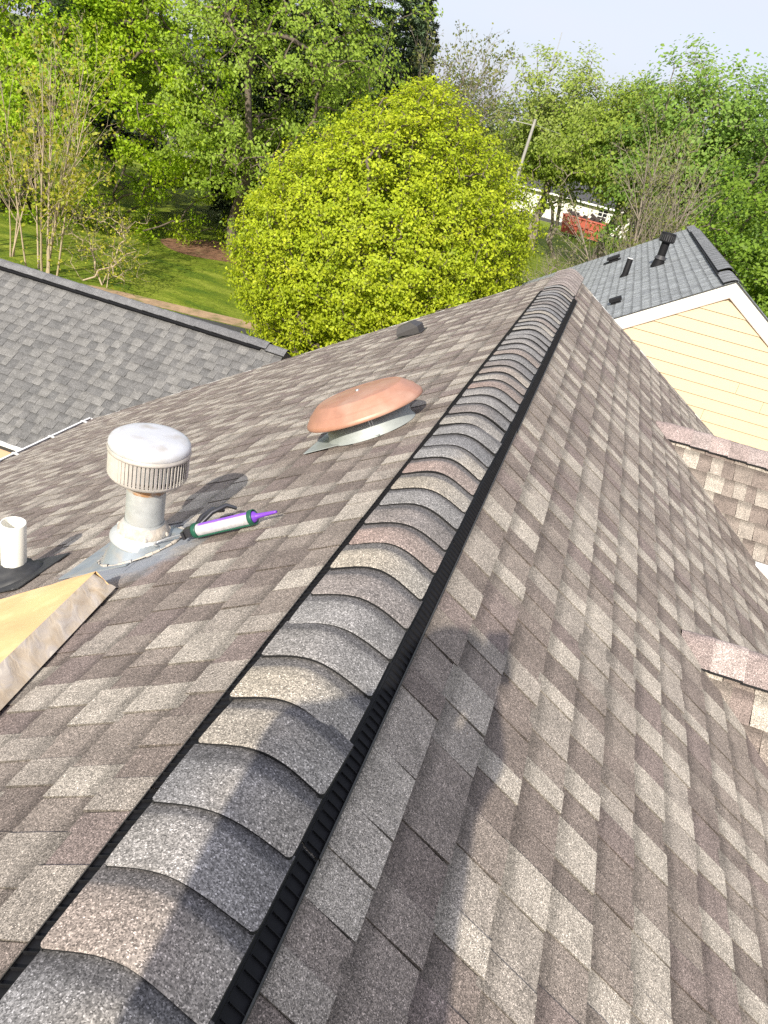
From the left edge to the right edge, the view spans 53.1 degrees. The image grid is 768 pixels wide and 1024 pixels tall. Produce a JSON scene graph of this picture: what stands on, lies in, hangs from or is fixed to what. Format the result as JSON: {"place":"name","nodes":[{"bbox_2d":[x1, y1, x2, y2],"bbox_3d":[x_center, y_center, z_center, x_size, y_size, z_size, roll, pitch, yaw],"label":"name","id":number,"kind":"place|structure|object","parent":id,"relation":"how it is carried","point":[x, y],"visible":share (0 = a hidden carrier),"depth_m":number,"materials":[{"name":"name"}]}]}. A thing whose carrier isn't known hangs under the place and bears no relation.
{"place":"outdoors","nodes":[
{"label":"outdoors","id":0,"kind":"place"},
{"bbox_2d":[0,258,290,457],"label":"gray roofed house","id":1,"kind":"structure","parent":0,"point":[72,353],"depth_m":10.96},
{"bbox_2d":[172,311,285,344],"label":"asphalt path","id":2,"kind":"structure","parent":0,"point":[235,328],"depth_m":24.34,"materials":[{"name":"grey asphalt"}]},
{"bbox_2d":[0,13,734,332],"bbox_3d":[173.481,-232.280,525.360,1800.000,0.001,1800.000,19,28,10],"label":"lawn","id":3,"kind":"structure","parent":0,"point":[186,280],"depth_m":30.07,"materials":[{"name":"green plant"}]},
{"bbox_2d":[0,0,40,108],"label":"broadleaf tree","id":4,"kind":"object","parent":3,"relation":"on","point":[11,17],"visible":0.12,"depth_m":50.31,"materials":[{"name":"green plant"}]},
{"bbox_2d":[0,98,55,256],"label":"stem shrub","id":5,"kind":"object","parent":3,"relation":"on","point":[17,224],"visible":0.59,"depth_m":25.12,"materials":[{"name":"green plant"}]},
{"bbox_2d":[15,0,62,67],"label":"broadleaf tree","id":6,"kind":"object","parent":3,"relation":"on","point":[34,11],"visible":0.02,"depth_m":76.46,"materials":[{"name":"green plant"}]},
{"bbox_2d":[0,4,137,275],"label":"stem shrub","id":7,"kind":"object","parent":3,"relation":"on","point":[59,202],"visible":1,"depth_m":22.86,"materials":[{"name":"green plant"}]},
{"bbox_2d":[15,0,159,145],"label":"broadleaf tree","id":8,"kind":"object","parent":3,"relation":"on","point":[58,3],"visible":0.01,"depth_m":49.98,"materials":[{"name":"green plant"}]},
{"bbox_2d":[41,187,156,289],"bbox_3d":[-9.022,-8.784,24.675,3.804,3.091,4.012,19,28,10],"label":"shrub","id":9,"kind":"object","parent":3,"relation":"on","point":[110,267],"visible":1,"depth_m":24.37,"materials":[{"name":"green plant"}]},
{"bbox_2d":[26,0,195,183],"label":"pine tree","id":10,"kind":"object","parent":3,"relation":"on","point":[108,145],"visible":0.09,"depth_m":39.59,"materials":[{"name":"green plant"}]},
{"bbox_2d":[0,0,289,246],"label":"maple tree","id":11,"kind":"object","parent":3,"relation":"on","point":[94,13],"visible":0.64,"depth_m":27.89,"materials":[{"name":"green plant"}]},
{"bbox_2d":[85,284,315,338],"bbox_3d":[-5.629,-6.359,24.939,9.535,0.001,0.809,13,28,-1],"label":"bare earth strip","id":12,"kind":"object","parent":3,"relation":"on","point":[201,313],"visible":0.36,"depth_m":24.94,"materials":[{"name":"brown soil"}]},
{"bbox_2d":[160,238,273,263],"bbox_3d":[-6.864,-11.361,33.666,5.646,0.001,3.993,8,28,-12],"label":"needle bed","id":13,"kind":"object","parent":3,"relation":"on","point":[206,249],"visible":0.49,"depth_m":33.02,"materials":[{"name":"brown soil"}]},
{"bbox_2d":[145,0,315,227],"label":"pine tree","id":14,"kind":"object","parent":3,"relation":"on","point":[222,203],"visible":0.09,"depth_m":36.52,"materials":[{"name":"green plant"}]},
{"bbox_2d":[213,179,260,239],"bbox_3d":[-6.584,-14.007,35.916,2.949,3.188,2.316,19,28,10],"label":"young pine","id":15,"kind":"object","parent":3,"relation":"on","point":[227,212],"visible":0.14,"depth_m":35.75,"materials":[{"name":"green plant"}]},
{"bbox_2d":[183,0,323,158],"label":"broadleaf tree","id":16,"kind":"object","parent":3,"relation":"on","point":[227,27],"visible":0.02,"depth_m":61.07,"materials":[{"name":"green plant"}]},
{"bbox_2d":[76,0,442,263],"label":"leafy tree","id":17,"kind":"object","parent":3,"relation":"on","point":[245,155],"visible":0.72,"depth_m":28.00,"materials":[{"name":"green plant"}]},
{"bbox_2d":[218,0,410,220],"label":"pine tree","id":18,"kind":"object","parent":3,"relation":"on","point":[399,40],"visible":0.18,"depth_m":34.53,"materials":[{"name":"green plant"}]},
{"bbox_2d":[294,0,421,112],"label":"broadleaf tree","id":19,"kind":"object","parent":3,"relation":"on","point":[373,28],"depth_m":71.97,"materials":[{"name":"green plant"}]},
{"bbox_2d":[213,73,554,356],"bbox_3d":[-0.105,-7.432,21.116,8.225,8.403,8.389,33,33,32],"label":"round pear tree","id":20,"kind":"object","parent":3,"relation":"on","point":[353,206],"visible":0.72,"depth_m":18.85,"materials":[{"name":"green plant"}]},
{"bbox_2d":[352,0,453,247],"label":"pine tree","id":21,"kind":"object","parent":3,"relation":"on","point":[419,26],"visible":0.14,"depth_m":41.68,"materials":[{"name":"green plant"}]},
{"bbox_2d":[400,0,439,115],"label":"spruce tree","id":22,"kind":"object","parent":3,"relation":"on","point":[432,23],"visible":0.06,"depth_m":62.74,"materials":[{"name":"green plant"}]},
{"bbox_2d":[365,11,532,208],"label":"twiggy tree","id":23,"kind":"object","parent":3,"relation":"on","point":[482,82],"visible":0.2,"depth_m":41.13,"materials":[{"name":"grey plant"}]},
{"bbox_2d":[436,56,493,151],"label":"broadleaf tree","id":24,"kind":"object","parent":3,"relation":"on","point":[467,81],"visible":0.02,"depth_m":81.16,"materials":[{"name":"green plant"}]},
{"bbox_2d":[441,96,530,195],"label":"broadleaf tree","id":25,"kind":"object","parent":3,"relation":"on","point":[493,131],"visible":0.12,"depth_m":78.05,"materials":[{"name":"green plant"}]},
{"bbox_2d":[507,119,536,213],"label":"utility pole","id":26,"kind":"object","parent":3,"relation":"on","point":[528,142],"visible":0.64,"depth_m":48.37,"materials":[{"name":"grey wood"}]},
{"bbox_2d":[480,38,627,249],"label":"broadleaf tree","id":27,"kind":"object","parent":3,"relation":"on","point":[548,120],"visible":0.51,"depth_m":50.31,"materials":[{"name":"green plant"}]},
{"bbox_2d":[512,241,601,280],"bbox_3d":[8.945,-10.929,36.557,6.278,4.270,4.721,19,28,10],"label":"brush shrub","id":28,"kind":"object","parent":3,"relation":"on","point":[552,268],"visible":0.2,"depth_m":36.07,"materials":[{"name":"green plant"}]},
{"bbox_2d":[503,99,618,258],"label":"broadleaf tree","id":29,"kind":"object","parent":3,"relation":"on","point":[543,171],"visible":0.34,"depth_m":51.38,"materials":[{"name":"green plant"}]},
{"bbox_2d":[561,213,607,241],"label":"red bin","id":30,"kind":"object","parent":3,"relation":"on","point":[564,227],"visible":0.59,"depth_m":68.37,"materials":[{"name":"paint"}]},
{"bbox_2d":[567,209,604,222],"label":"scrap heap","id":31,"kind":"object","parent":30,"relation":"in","point":[594,217],"visible":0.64,"depth_m":68.66,"materials":[{"name":"grey metal"}]},
{"bbox_2d":[536,59,756,259],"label":"broadleaf tree","id":32,"kind":"object","parent":3,"relation":"on","point":[591,133],"visible":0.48,"depth_m":43.83,"materials":[{"name":"green plant"}]},
{"bbox_2d":[552,98,741,268],"bbox_3d":[11.784,-12.677,33.879,7.462,10.015,7.380,-2,31,-27],"label":"bare tree","id":33,"kind":"object","parent":3,"relation":"on","point":[638,220],"visible":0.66,"depth_m":33.59,"materials":[{"name":"brown plant"}]},
{"bbox_2d":[608,111,706,250],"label":"green bush","id":34,"kind":"object","parent":3,"relation":"on","point":[625,210],"depth_m":53.34,"materials":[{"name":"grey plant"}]},
{"bbox_2d":[558,32,767,255],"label":"broadleaf tree","id":35,"kind":"object","parent":3,"relation":"on","point":[744,112],"visible":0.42,"depth_m":38.72,"materials":[{"name":"green plant"}]},
{"bbox_2d":[680,156,767,317],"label":"green bush","id":36,"kind":"object","parent":3,"relation":"on","point":[754,200],"visible":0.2,"depth_m":22.77,"materials":[{"name":"green plant"}]},
{"bbox_2d":[700,72,767,312],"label":"broadleaf tree","id":37,"kind":"object","parent":3,"relation":"on","point":[761,164],"visible":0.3,"depth_m":35.84,"materials":[{"name":"green plant"}]},
{"bbox_2d":[0,268,767,1023],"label":"shingled house","id":38,"kind":"structure","parent":0,"point":[384,674],"depth_m":2.06,"materials":[{"name":"brown"}]},
{"bbox_2d":[0,516,69,592],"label":"vent stack","id":39,"kind":"object","parent":38,"relation":"on","point":[18,568],"visible":0.99,"depth_m":3.18,"materials":[{"name":"white plastic"}]},
{"bbox_2d":[0,571,115,709],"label":"wrapped bundle","id":40,"kind":"object","parent":38,"relation":"on","point":[39,626],"visible":1,"depth_m":2.33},
{"bbox_2d":[58,423,191,579],"bbox_3d":[-0.959,-0.018,2.969,0.407,0.641,0.360,19,28,10],"label":"flue vent","id":41,"kind":"object","parent":38,"relation":"on","point":[148,466],"visible":0.98,"depth_m":2.86,"materials":[{"name":"metal"}]},
{"bbox_2d":[154,503,277,546],"bbox_3d":[-0.614,0.021,2.893,0.540,0.074,0.185,-12,19,21],"label":"caulk gun","id":42,"kind":"object","parent":38,"relation":"on","point":[201,526],"visible":1,"depth_m":2.82,"materials":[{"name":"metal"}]},
{"bbox_2d":[303,377,422,453],"bbox_3d":[-0.092,-0.495,3.679,0.582,0.203,0.582,-12,19,23],"label":"attic fan","id":43,"kind":"object","parent":38,"relation":"on","point":[366,411],"visible":1,"depth_m":3.51},
{"bbox_2d":[395,320,427,339],"bbox_3d":[0.229,-1.654,6.927,0.260,0.108,0.240,-12,19,23],"label":"box vent","id":44,"kind":"object","parent":38,"relation":"on","point":[410,328],"visible":1,"depth_m":6.86,"materials":[{"name":"grey plastic"}]},
{"bbox_2d":[3,0,767,184],"label":"sky","id":45,"kind":"structure","parent":0,"point":[631,30],"materials":[{"name":"white"}]},
{"bbox_2d":[543,33,561,93],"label":"lattice mast","id":46,"kind":"object","parent":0,"point":[551,66],"visible":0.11,"depth_m":128.07,"materials":[{"name":"grey metal"}]},
{"bbox_2d":[508,170,628,242],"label":"white garage","id":47,"kind":"structure","parent":0,"point":[585,209],"depth_m":75.36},
{"bbox_2d":[597,210,607,221],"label":"window","id":48,"kind":"structure","parent":47,"relation":"in","point":[601,214],"depth_m":74.54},
{"bbox_2d":[506,225,767,450],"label":"cream gabled house","id":49,"kind":"structure","parent":0,"point":[689,317],"depth_m":11.65,"materials":[{"name":"grey"}]},
{"bbox_2d":[603,254,620,264],"bbox_3d":[5.635,-6.215,18.950,0.357,0.317,0.420,19,28,10],"label":"box vent","id":50,"kind":"object","parent":49,"relation":"on","point":[614,258],"visible":1,"depth_m":18.82,"materials":[{"name":"black plastic"}]},
{"bbox_2d":[609,295,621,304],"bbox_3d":[3.859,-3.530,12.841,0.202,0.190,0.220,19,28,10],"label":"box vent","id":51,"kind":"object","parent":49,"relation":"on","point":[615,300],"visible":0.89,"depth_m":12.76,"materials":[{"name":"black plastic"}]},
{"bbox_2d":[620,258,632,277],"bbox_3d":[4.928,-4.939,15.597,0.170,0.402,0.170,19,28,10],"label":"vent stack","id":52,"kind":"object","parent":49,"relation":"on","point":[627,267],"visible":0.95,"depth_m":15.55,"materials":[{"name":"black plastic"}]},
{"bbox_2d":[650,231,676,266],"bbox_3d":[5.559,-5.208,15.319,0.310,0.693,0.309,19,28,10],"label":"flue vent","id":53,"kind":"object","parent":49,"relation":"on","point":[667,239],"visible":0.98,"depth_m":15.23,"materials":[{"name":"black metal"}]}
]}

